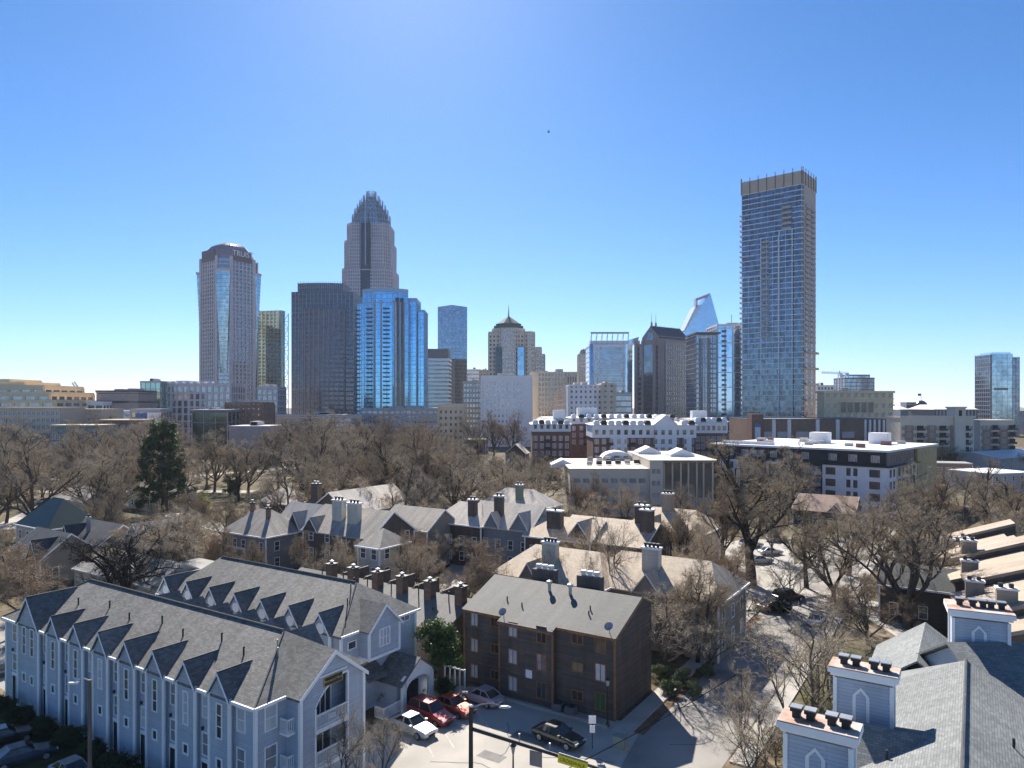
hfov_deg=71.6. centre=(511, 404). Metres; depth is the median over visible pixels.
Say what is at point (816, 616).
parked car
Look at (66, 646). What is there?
window
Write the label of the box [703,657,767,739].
bare tree
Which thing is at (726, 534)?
bare tree
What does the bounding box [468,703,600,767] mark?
traffic signal
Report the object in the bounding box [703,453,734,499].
bare tree
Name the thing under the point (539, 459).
bare tree
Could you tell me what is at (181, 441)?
bare tree
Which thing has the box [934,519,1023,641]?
townhouse row
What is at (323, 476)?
bare tree
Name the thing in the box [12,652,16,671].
window
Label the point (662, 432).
apartment block
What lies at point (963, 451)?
bare tree
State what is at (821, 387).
apartment tower
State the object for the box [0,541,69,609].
bare tree
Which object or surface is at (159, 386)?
office block
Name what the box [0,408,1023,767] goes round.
ground
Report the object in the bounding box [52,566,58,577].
window
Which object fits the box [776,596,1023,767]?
townhouse row
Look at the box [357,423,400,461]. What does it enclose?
bare tree
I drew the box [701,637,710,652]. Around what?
window
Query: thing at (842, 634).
bare tree
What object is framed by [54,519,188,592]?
bare tree
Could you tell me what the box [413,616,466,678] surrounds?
leafy tree
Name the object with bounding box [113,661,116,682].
window
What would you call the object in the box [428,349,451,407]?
office tower
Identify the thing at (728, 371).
skyscraper
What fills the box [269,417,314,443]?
bare tree
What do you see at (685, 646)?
window
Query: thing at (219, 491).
lane
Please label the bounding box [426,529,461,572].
bare tree
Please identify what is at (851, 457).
window
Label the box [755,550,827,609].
bare tree
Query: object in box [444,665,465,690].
picket fence
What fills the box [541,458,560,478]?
bare tree
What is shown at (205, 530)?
bare tree
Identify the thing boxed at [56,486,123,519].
house
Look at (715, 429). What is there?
apartment block
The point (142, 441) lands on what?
bare tree
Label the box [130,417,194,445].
bare tree
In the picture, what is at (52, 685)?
window
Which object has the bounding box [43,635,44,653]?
window
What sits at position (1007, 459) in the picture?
hall
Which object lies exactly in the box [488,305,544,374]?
skyscraper
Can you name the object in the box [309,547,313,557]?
window
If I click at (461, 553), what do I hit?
window
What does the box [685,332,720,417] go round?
skyscraper
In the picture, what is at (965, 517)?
bare tree
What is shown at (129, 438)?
bare tree
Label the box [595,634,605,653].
window
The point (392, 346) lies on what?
skyscraper
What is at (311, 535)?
window
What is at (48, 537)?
house
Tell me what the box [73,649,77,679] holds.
window
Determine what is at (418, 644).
window
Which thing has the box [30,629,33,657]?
window
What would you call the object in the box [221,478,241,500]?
evergreen shrub
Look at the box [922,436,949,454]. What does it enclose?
bare tree
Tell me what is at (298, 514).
house
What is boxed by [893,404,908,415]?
hall
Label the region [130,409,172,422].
hall
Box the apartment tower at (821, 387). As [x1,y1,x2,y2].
[816,383,833,414]
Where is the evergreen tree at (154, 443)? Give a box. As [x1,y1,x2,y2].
[131,419,198,516]
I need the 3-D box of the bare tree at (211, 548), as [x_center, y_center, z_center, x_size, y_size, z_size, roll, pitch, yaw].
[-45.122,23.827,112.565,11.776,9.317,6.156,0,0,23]
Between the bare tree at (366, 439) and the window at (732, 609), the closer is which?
the window at (732, 609)
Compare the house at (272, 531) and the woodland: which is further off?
the woodland
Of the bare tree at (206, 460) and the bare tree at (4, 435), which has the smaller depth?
the bare tree at (4, 435)
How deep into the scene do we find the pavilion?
256.89 m
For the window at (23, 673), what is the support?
in the townhouse row at (178, 681)
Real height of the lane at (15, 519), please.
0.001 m
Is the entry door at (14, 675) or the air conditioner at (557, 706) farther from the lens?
the entry door at (14, 675)
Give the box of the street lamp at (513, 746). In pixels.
[510,744,515,767]
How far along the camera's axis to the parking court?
123.03 m
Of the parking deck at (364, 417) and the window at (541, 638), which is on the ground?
the parking deck at (364, 417)
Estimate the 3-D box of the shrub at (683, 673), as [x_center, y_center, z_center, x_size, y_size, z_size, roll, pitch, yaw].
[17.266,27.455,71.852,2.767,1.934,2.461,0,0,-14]
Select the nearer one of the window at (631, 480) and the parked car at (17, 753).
the parked car at (17, 753)
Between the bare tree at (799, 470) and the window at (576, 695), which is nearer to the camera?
the window at (576, 695)
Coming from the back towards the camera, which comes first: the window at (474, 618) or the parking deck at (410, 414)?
the parking deck at (410, 414)
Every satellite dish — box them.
[499,608,505,615]
[604,622,612,633]
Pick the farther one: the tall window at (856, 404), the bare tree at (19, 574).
the tall window at (856, 404)
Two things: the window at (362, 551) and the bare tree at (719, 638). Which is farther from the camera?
the window at (362, 551)
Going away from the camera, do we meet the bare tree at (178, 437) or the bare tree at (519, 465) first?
the bare tree at (519, 465)
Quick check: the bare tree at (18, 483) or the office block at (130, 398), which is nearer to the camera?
the bare tree at (18, 483)
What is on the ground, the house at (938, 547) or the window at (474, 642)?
the house at (938, 547)
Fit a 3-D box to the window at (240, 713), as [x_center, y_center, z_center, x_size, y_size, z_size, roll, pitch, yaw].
[-18.805,21.875,49.257,0.980,1.730,0.070,0,0,33]
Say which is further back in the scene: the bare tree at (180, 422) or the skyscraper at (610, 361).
the skyscraper at (610, 361)
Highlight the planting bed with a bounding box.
[634,615,761,734]
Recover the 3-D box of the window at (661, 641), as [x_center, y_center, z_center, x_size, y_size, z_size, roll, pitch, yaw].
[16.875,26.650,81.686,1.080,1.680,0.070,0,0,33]
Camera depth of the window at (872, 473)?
178.53 m
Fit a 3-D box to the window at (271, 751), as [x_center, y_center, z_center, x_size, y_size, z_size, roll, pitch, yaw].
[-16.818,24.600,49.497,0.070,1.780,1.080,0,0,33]
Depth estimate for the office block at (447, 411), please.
399.68 m
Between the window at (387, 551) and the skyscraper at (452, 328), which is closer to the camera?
the window at (387, 551)
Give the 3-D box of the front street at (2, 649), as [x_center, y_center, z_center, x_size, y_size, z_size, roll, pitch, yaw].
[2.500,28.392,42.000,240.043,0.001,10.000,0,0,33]
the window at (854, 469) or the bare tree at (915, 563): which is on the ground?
the bare tree at (915, 563)
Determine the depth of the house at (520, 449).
315.03 m
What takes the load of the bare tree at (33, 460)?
on the ground
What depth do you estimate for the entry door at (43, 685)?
64.85 m
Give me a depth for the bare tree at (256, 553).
106.40 m
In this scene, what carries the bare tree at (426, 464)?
on the ground
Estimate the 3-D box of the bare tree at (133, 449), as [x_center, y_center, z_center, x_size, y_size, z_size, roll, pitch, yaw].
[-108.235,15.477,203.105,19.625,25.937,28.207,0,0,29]
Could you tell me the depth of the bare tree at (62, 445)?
219.00 m
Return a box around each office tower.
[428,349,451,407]
[451,359,466,403]
[577,348,585,384]
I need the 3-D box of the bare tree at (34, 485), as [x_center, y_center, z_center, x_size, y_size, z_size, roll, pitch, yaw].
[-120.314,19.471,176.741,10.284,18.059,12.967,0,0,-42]
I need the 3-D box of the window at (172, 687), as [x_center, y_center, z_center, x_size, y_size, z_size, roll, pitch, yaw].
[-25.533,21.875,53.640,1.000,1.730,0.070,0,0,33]
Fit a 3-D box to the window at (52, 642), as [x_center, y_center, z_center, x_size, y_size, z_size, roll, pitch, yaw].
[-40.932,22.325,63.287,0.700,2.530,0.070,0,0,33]
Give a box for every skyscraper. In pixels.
[196,243,261,399]
[258,310,288,413]
[291,281,361,413]
[342,191,398,296]
[355,288,427,413]
[438,305,466,358]
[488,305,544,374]
[585,332,638,413]
[634,315,685,418]
[680,293,718,335]
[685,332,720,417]
[706,315,740,438]
[740,166,818,416]
[975,352,1019,435]
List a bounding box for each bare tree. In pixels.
[0,414,39,447]
[0,415,46,514]
[0,420,99,514]
[0,431,25,471]
[0,433,42,461]
[0,438,42,507]
[0,452,25,522]
[0,524,18,550]
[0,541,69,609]
[0,545,24,568]
[3,423,32,456]
[9,447,57,496]
[15,446,52,493]
[16,449,54,511]
[29,434,70,467]
[33,446,131,517]
[34,418,117,481]
[50,416,142,494]
[51,430,94,478]
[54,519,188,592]
[65,432,121,473]
[68,425,116,447]
[70,482,142,526]
[75,416,180,483]
[76,425,128,461]
[79,502,211,562]
[82,452,133,516]
[85,410,114,423]
[89,440,156,500]
[97,431,147,446]
[108,419,150,449]
[110,422,150,441]
[110,423,192,469]
[112,512,130,526]
[117,432,193,470]
[127,418,208,507]
[128,414,145,439]
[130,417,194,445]
[135,508,220,560]
[140,421,195,454]
[140,501,166,519]
[144,490,225,524]
[148,513,222,561]
[150,414,190,436]
[151,411,190,453]
[178,434,239,491]
[186,424,233,475]
[188,429,231,489]
[197,525,248,560]
[201,496,249,534]
[215,439,272,481]
[219,450,264,501]
[228,440,281,494]
[235,539,268,563]
[240,448,336,513]
[249,415,340,490]
[254,433,310,487]
[266,417,301,465]
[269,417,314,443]
[272,424,307,477]
[279,414,349,474]
[285,532,317,568]
[290,460,387,502]
[291,410,318,441]
[292,412,336,458]
[292,440,341,491]
[293,418,337,458]
[294,425,370,489]
[294,431,327,493]
[296,545,355,573]
[297,427,345,456]
[303,457,361,492]
[313,698,382,767]
[314,407,357,435]
[320,534,361,573]
[321,419,350,437]
[322,422,379,453]
[327,432,374,488]
[333,415,360,434]
[338,416,375,435]
[339,439,420,488]
[341,426,378,464]
[344,460,371,488]
[347,445,447,510]
[349,707,416,767]
[350,421,367,446]
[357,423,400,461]
[357,442,383,483]
[358,415,383,436]
[359,443,405,486]
[364,435,415,489]
[367,432,422,488]
[368,433,421,481]
[371,527,438,579]
[374,412,410,447]
[384,421,476,491]
[388,419,466,487]
[388,539,463,592]
[391,468,449,509]
[393,418,413,434]
[396,422,462,507]
[396,446,434,504]
[398,441,476,507]
[401,418,435,437]
[419,428,455,452]
[421,435,459,454]
[424,450,504,505]
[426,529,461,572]
[427,458,486,504]
[431,429,458,453]
[435,440,509,495]
[438,496,451,508]
[446,415,491,457]
[447,536,515,597]
[458,565,480,597]
[462,434,505,499]
[476,456,553,492]
[480,410,510,456]
[486,451,570,499]
[491,410,530,448]
[512,453,572,508]
[521,457,555,489]
[524,453,551,467]
[529,534,569,574]
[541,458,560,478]
[550,509,644,556]
[552,492,618,518]
[562,478,591,514]
[575,470,610,513]
[576,515,638,580]
[592,496,616,517]
[607,481,642,519]
[638,578,735,666]
[646,482,702,509]
[650,578,708,656]
[657,501,716,556]
[667,557,746,662]
[670,523,750,571]
[687,601,749,664]
[692,483,757,559]
[701,435,820,585]
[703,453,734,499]
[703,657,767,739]
[704,543,774,629]
[712,678,783,767]
[721,555,751,604]
[724,605,886,713]
[734,449,800,500]
[741,436,823,514]
[751,499,792,557]
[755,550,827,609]
[769,498,845,587]
[777,590,883,705]
[784,495,973,629]
[788,523,869,600]
[809,502,882,575]
[811,564,926,644]
[833,482,921,553]
[837,527,876,562]
[884,458,938,526]
[900,465,965,535]
[905,531,976,568]
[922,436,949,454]
[932,468,1005,528]
[934,518,969,537]
[937,442,959,460]
[937,444,966,460]
[946,457,1018,518]
[962,477,1023,536]
[977,505,1023,536]
[979,471,1023,531]
[1003,488,1021,503]
[1017,452,1023,465]
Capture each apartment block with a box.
[0,407,85,461]
[49,424,115,471]
[85,409,123,423]
[98,419,155,464]
[462,563,653,721]
[529,410,571,473]
[565,408,676,457]
[585,415,695,457]
[676,411,728,457]
[711,432,938,517]
[885,407,975,460]
[974,419,1016,450]
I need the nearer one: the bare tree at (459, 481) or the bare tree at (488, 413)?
the bare tree at (459, 481)
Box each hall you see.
[87,401,111,408]
[124,410,129,418]
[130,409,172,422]
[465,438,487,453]
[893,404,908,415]
[900,394,927,409]
[909,405,976,418]
[948,468,1023,491]
[957,449,1023,469]
[1020,407,1023,433]
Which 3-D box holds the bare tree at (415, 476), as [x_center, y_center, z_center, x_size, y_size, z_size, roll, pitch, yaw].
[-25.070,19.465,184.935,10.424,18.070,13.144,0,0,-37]
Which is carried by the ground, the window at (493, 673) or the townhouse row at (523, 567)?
the townhouse row at (523, 567)
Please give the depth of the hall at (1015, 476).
231.06 m
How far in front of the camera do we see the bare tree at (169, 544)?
105.97 m
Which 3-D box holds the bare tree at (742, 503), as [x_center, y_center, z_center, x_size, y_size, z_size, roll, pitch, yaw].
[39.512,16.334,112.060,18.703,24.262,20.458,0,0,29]
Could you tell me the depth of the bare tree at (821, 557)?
101.83 m
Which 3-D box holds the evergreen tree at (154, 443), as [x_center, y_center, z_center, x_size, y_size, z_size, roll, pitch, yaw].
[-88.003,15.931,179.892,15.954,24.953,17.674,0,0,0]
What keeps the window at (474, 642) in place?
in the apartment block at (546, 640)
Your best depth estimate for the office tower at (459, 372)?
763.22 m
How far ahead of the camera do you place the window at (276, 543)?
120.18 m
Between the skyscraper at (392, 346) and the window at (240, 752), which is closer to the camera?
the window at (240, 752)
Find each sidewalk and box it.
[612,535,832,734]
[729,514,903,767]
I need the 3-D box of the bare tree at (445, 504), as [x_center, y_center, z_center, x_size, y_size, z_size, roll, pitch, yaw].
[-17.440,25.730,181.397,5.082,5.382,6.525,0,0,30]
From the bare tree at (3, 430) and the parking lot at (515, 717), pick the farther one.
the bare tree at (3, 430)
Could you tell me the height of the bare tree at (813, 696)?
12.891 m
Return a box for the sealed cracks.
[430,673,761,767]
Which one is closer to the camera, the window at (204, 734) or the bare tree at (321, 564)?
the window at (204, 734)
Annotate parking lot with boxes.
[0,704,144,767]
[365,686,638,767]
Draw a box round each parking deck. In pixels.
[275,412,369,434]
[360,406,436,434]
[729,414,885,440]
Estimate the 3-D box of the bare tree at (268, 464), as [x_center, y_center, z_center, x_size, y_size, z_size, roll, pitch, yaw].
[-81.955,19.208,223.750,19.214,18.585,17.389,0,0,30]
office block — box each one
[0,379,95,408]
[95,388,156,409]
[140,378,170,408]
[167,381,245,443]
[189,407,240,454]
[224,400,274,424]
[228,421,282,451]
[257,384,285,413]
[437,403,466,453]
[463,378,480,437]
[467,367,480,380]
[479,368,487,380]
[481,373,532,446]
[530,369,577,419]
[550,445,716,516]
[565,382,599,419]
[596,381,615,413]
[616,390,631,413]
[815,391,894,418]
[833,375,874,390]
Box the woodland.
[184,408,1022,450]
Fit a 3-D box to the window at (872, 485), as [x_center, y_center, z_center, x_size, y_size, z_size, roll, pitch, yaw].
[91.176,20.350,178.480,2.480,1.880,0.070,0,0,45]
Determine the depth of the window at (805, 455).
191.16 m
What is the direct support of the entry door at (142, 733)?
in the townhouse row at (178, 681)
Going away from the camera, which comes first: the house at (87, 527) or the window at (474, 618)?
the window at (474, 618)
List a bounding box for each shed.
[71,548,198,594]
[170,558,213,574]
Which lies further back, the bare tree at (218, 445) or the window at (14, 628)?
the bare tree at (218, 445)
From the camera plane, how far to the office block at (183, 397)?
519.78 m
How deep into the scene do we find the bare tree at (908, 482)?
166.27 m
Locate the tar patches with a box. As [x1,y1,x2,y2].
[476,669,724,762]
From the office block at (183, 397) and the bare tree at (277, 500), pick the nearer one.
the bare tree at (277, 500)
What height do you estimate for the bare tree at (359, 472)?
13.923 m
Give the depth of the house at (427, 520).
125.05 m
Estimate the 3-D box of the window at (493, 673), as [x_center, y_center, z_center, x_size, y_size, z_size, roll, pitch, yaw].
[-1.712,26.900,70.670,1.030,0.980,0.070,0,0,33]
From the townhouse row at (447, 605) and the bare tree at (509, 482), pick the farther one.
the bare tree at (509, 482)
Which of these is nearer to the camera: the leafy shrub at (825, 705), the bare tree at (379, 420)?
the leafy shrub at (825, 705)
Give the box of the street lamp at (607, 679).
[605,676,609,726]
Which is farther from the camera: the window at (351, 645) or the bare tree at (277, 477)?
the bare tree at (277, 477)
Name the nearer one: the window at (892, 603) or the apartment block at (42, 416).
the window at (892, 603)
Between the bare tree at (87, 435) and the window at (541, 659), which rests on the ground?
the bare tree at (87, 435)
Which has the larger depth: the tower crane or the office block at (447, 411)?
the tower crane
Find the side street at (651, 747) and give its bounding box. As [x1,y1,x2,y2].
[620,516,896,767]
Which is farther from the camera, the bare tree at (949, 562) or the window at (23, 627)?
the bare tree at (949, 562)
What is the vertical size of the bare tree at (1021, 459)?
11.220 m
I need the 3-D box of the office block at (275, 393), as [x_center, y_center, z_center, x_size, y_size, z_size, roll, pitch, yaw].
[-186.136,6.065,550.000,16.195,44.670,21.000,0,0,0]
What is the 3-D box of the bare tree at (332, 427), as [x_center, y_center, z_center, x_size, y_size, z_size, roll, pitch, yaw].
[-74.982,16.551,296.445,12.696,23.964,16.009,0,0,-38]
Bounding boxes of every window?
[12,624,16,642]
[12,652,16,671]
[22,626,25,654]
[22,671,25,682]
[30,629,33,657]
[30,675,33,686]
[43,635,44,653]
[43,665,44,683]
[51,640,54,669]
[51,683,54,694]
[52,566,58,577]
[65,644,67,662]
[65,674,67,694]
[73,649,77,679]
[73,693,77,704]
[88,652,90,671]
[97,658,102,689]
[97,704,102,715]
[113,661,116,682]
[113,694,116,716]
[123,715,128,728]
[124,667,128,700]
[141,671,144,693]
[141,705,144,728]
[152,678,157,712]
[152,728,157,741]
[170,682,174,705]
[170,717,174,742]
[182,690,188,725]
[182,742,188,755]
[202,694,207,718]
[202,731,207,756]
[215,756,222,767]
[216,702,222,739]
[236,707,245,733]
[236,746,245,767]
[241,539,244,547]
[264,703,277,732]
[264,742,277,767]
[274,540,279,550]
[274,557,279,565]
[309,532,313,540]
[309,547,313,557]
[316,685,330,717]
[317,728,330,753]
[325,535,329,542]
[347,639,356,650]
[360,548,365,558]
[371,550,376,560]
[379,625,389,646]
[384,548,389,559]
[401,614,409,622]
[417,642,424,653]
[459,535,463,544]
[459,551,463,560]
[470,613,478,626]
[470,637,478,652]
[470,663,478,678]
[490,617,498,627]
[490,643,497,653]
[490,669,497,680]
[495,539,499,548]
[508,540,512,550]
[508,621,517,637]
[508,648,517,665]
[508,675,517,692]
[521,542,523,551]
[536,625,546,644]
[536,653,546,671]
[536,680,546,699]
[571,633,582,645]
[571,661,582,673]
[571,689,582,702]
[573,478,579,482]
[583,478,589,482]
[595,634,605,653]
[595,662,605,682]
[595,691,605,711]
[601,478,607,482]
[611,478,617,482]
[620,478,626,482]
[629,478,635,482]
[639,478,645,482]
[639,491,645,495]
[654,628,662,643]
[677,632,686,648]
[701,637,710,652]
[731,602,733,618]
[740,595,742,610]
[740,618,742,633]
[742,449,747,455]
[757,450,762,456]
[770,451,776,456]
[802,452,808,458]
[826,467,834,474]
[826,478,834,485]
[826,490,834,494]
[829,453,836,460]
[840,402,844,411]
[846,468,849,475]
[847,402,851,411]
[849,454,856,461]
[853,468,856,475]
[853,480,856,487]
[854,402,858,411]
[861,402,865,411]
[868,402,872,411]
[869,470,879,477]
[869,482,879,489]
[869,493,879,501]
[871,455,879,462]
[889,602,897,614]
[918,606,927,619]
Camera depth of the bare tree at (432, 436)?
215.31 m
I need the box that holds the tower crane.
[821,370,848,390]
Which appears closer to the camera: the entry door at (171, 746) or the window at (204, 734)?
the window at (204, 734)
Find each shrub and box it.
[0,692,19,713]
[1,702,37,724]
[29,714,61,737]
[48,723,87,753]
[76,737,108,766]
[99,747,140,767]
[189,491,211,517]
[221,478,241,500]
[434,674,456,694]
[651,662,673,680]
[658,679,683,696]
[669,665,698,686]
[686,680,702,697]
[695,663,715,675]
[763,726,782,764]
[774,600,791,612]
[801,689,832,712]
[944,453,958,460]
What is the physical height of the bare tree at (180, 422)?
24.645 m
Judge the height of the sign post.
2.900 m
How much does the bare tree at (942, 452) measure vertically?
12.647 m
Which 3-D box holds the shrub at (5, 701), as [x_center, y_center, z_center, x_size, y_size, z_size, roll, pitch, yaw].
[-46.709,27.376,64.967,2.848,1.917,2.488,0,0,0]
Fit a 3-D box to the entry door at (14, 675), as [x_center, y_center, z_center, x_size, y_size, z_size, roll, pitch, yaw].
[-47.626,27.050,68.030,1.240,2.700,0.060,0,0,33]
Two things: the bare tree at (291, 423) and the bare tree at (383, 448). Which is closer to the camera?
the bare tree at (383, 448)
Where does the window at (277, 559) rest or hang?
in the house at (272, 531)
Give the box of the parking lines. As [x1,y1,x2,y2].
[424,711,492,756]
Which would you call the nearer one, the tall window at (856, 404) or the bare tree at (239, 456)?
the bare tree at (239, 456)
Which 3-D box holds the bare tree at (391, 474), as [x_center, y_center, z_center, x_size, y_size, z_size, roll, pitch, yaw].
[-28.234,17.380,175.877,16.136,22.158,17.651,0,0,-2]
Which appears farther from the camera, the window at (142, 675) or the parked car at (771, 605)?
the parked car at (771, 605)
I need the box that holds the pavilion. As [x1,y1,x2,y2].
[937,461,972,482]
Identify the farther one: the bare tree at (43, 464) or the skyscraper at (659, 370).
the skyscraper at (659, 370)
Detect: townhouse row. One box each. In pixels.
[1,579,368,767]
[155,556,438,719]
[298,560,470,674]
[300,496,416,573]
[495,537,610,591]
[522,507,606,550]
[566,501,672,556]
[606,542,749,663]
[633,490,721,559]
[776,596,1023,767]
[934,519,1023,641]
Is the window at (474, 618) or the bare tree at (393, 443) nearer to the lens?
the window at (474, 618)
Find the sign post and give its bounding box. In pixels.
[589,714,595,748]
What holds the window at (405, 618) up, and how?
in the townhouse row at (375, 629)
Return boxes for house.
[6,527,99,584]
[13,497,96,543]
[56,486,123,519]
[62,514,128,548]
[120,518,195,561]
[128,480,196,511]
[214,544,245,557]
[219,499,300,568]
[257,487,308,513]
[281,501,323,566]
[310,481,409,509]
[354,528,411,579]
[390,504,454,570]
[447,496,484,565]
[479,492,546,566]
[485,482,563,509]
[505,443,529,468]
[792,493,862,527]
[876,562,959,629]
[893,533,971,566]
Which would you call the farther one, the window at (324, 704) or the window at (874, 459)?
the window at (874, 459)
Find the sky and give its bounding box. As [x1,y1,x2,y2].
[0,0,1023,407]
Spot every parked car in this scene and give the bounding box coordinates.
[0,660,4,676]
[0,723,35,745]
[0,740,58,767]
[47,754,87,767]
[389,710,437,740]
[407,693,455,727]
[435,691,476,719]
[459,684,504,708]
[531,719,585,750]
[738,538,763,546]
[754,554,773,563]
[757,546,783,555]
[762,599,791,612]
[764,535,787,541]
[771,587,804,602]
[806,611,826,626]
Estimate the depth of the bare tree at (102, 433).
285.31 m
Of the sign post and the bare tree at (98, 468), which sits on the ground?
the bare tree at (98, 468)
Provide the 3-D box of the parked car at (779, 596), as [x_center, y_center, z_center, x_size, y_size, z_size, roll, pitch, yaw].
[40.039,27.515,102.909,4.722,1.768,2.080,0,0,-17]
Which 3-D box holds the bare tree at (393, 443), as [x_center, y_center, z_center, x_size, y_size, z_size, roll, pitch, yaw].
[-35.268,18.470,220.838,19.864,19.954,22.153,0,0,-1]
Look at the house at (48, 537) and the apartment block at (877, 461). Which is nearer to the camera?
the house at (48, 537)
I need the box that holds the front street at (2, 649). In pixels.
[0,620,4,690]
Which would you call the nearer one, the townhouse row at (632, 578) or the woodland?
the townhouse row at (632, 578)
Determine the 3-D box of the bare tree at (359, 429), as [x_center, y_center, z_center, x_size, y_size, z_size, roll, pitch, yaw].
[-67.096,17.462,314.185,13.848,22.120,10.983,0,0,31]
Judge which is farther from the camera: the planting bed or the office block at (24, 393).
the office block at (24, 393)
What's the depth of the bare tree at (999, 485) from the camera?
153.88 m
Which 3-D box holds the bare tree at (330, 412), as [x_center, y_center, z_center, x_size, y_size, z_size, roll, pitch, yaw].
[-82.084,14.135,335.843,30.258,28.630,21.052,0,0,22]
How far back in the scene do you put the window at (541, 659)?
66.88 m
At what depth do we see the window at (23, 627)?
66.31 m
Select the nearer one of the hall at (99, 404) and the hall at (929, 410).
the hall at (99, 404)
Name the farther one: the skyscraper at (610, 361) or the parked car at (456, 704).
the skyscraper at (610, 361)
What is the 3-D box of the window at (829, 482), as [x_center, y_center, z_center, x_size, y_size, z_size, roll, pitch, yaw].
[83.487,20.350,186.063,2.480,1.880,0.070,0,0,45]
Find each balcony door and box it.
[812,466,820,470]
[812,488,820,493]
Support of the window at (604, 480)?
in the office block at (651, 472)
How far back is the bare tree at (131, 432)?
280.36 m
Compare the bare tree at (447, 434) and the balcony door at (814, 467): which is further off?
the bare tree at (447, 434)
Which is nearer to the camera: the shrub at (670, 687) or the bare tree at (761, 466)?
the shrub at (670, 687)
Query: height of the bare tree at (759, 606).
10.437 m
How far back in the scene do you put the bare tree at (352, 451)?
202.80 m
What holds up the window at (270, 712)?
in the townhouse row at (178, 681)
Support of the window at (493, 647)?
in the apartment block at (546, 640)
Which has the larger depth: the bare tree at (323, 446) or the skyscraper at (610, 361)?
the skyscraper at (610, 361)
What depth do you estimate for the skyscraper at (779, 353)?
458.04 m
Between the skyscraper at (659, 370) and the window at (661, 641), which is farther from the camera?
the skyscraper at (659, 370)
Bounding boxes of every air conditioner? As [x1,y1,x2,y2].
[552,700,564,712]
[564,703,578,715]
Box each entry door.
[12,671,16,699]
[43,685,44,715]
[64,695,67,725]
[113,717,116,751]
[140,729,144,765]
[169,743,174,767]
[201,757,207,767]
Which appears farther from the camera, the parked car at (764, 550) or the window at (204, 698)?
the parked car at (764, 550)
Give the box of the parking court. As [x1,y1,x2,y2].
[725,538,798,610]
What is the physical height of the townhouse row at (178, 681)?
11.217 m
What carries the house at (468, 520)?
on the ground
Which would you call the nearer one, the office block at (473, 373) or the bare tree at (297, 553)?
the bare tree at (297, 553)
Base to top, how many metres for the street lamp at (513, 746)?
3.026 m
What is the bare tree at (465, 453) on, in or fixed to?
on the ground
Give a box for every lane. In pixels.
[0,505,37,529]
[28,490,255,492]
[122,503,223,531]
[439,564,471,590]
[795,588,916,635]
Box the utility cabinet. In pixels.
[611,732,628,752]
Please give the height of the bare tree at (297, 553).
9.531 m
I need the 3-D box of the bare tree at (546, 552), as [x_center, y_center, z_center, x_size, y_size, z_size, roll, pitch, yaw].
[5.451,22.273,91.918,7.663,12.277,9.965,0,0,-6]
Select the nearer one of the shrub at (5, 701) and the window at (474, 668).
the shrub at (5, 701)
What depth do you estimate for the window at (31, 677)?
65.44 m
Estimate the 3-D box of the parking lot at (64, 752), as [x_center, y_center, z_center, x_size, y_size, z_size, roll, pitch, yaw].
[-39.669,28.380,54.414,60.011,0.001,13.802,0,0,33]
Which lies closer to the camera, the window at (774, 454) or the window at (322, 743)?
the window at (322, 743)
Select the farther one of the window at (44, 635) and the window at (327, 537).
the window at (327, 537)
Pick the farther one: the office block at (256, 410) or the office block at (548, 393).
the office block at (548, 393)
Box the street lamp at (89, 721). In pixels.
[68,678,91,767]
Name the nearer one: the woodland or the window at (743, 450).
the window at (743, 450)
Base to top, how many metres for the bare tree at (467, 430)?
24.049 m
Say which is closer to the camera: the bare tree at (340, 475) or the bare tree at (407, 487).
the bare tree at (407, 487)
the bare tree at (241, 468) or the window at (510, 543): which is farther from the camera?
the bare tree at (241, 468)
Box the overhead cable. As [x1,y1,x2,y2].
[569,671,740,767]
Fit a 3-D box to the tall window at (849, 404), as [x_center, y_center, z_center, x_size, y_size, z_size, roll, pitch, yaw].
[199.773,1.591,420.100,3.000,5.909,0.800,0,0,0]
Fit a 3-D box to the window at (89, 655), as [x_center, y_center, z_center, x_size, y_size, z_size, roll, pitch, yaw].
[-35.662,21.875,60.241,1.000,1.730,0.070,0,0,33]
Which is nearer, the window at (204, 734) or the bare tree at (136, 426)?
the window at (204, 734)
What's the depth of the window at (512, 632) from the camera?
68.65 m
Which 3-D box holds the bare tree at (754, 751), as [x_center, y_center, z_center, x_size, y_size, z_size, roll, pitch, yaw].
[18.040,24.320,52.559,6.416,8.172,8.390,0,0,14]
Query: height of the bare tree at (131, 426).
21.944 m
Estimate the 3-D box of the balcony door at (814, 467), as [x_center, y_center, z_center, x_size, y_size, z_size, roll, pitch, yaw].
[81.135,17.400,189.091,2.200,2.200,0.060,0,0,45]
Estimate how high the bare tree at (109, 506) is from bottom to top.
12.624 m
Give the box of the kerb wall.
[505,697,607,727]
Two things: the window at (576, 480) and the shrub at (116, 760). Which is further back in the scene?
the window at (576, 480)
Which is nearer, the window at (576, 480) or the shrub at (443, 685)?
the shrub at (443, 685)
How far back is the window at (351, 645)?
64.36 m
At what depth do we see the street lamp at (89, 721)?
50.89 m

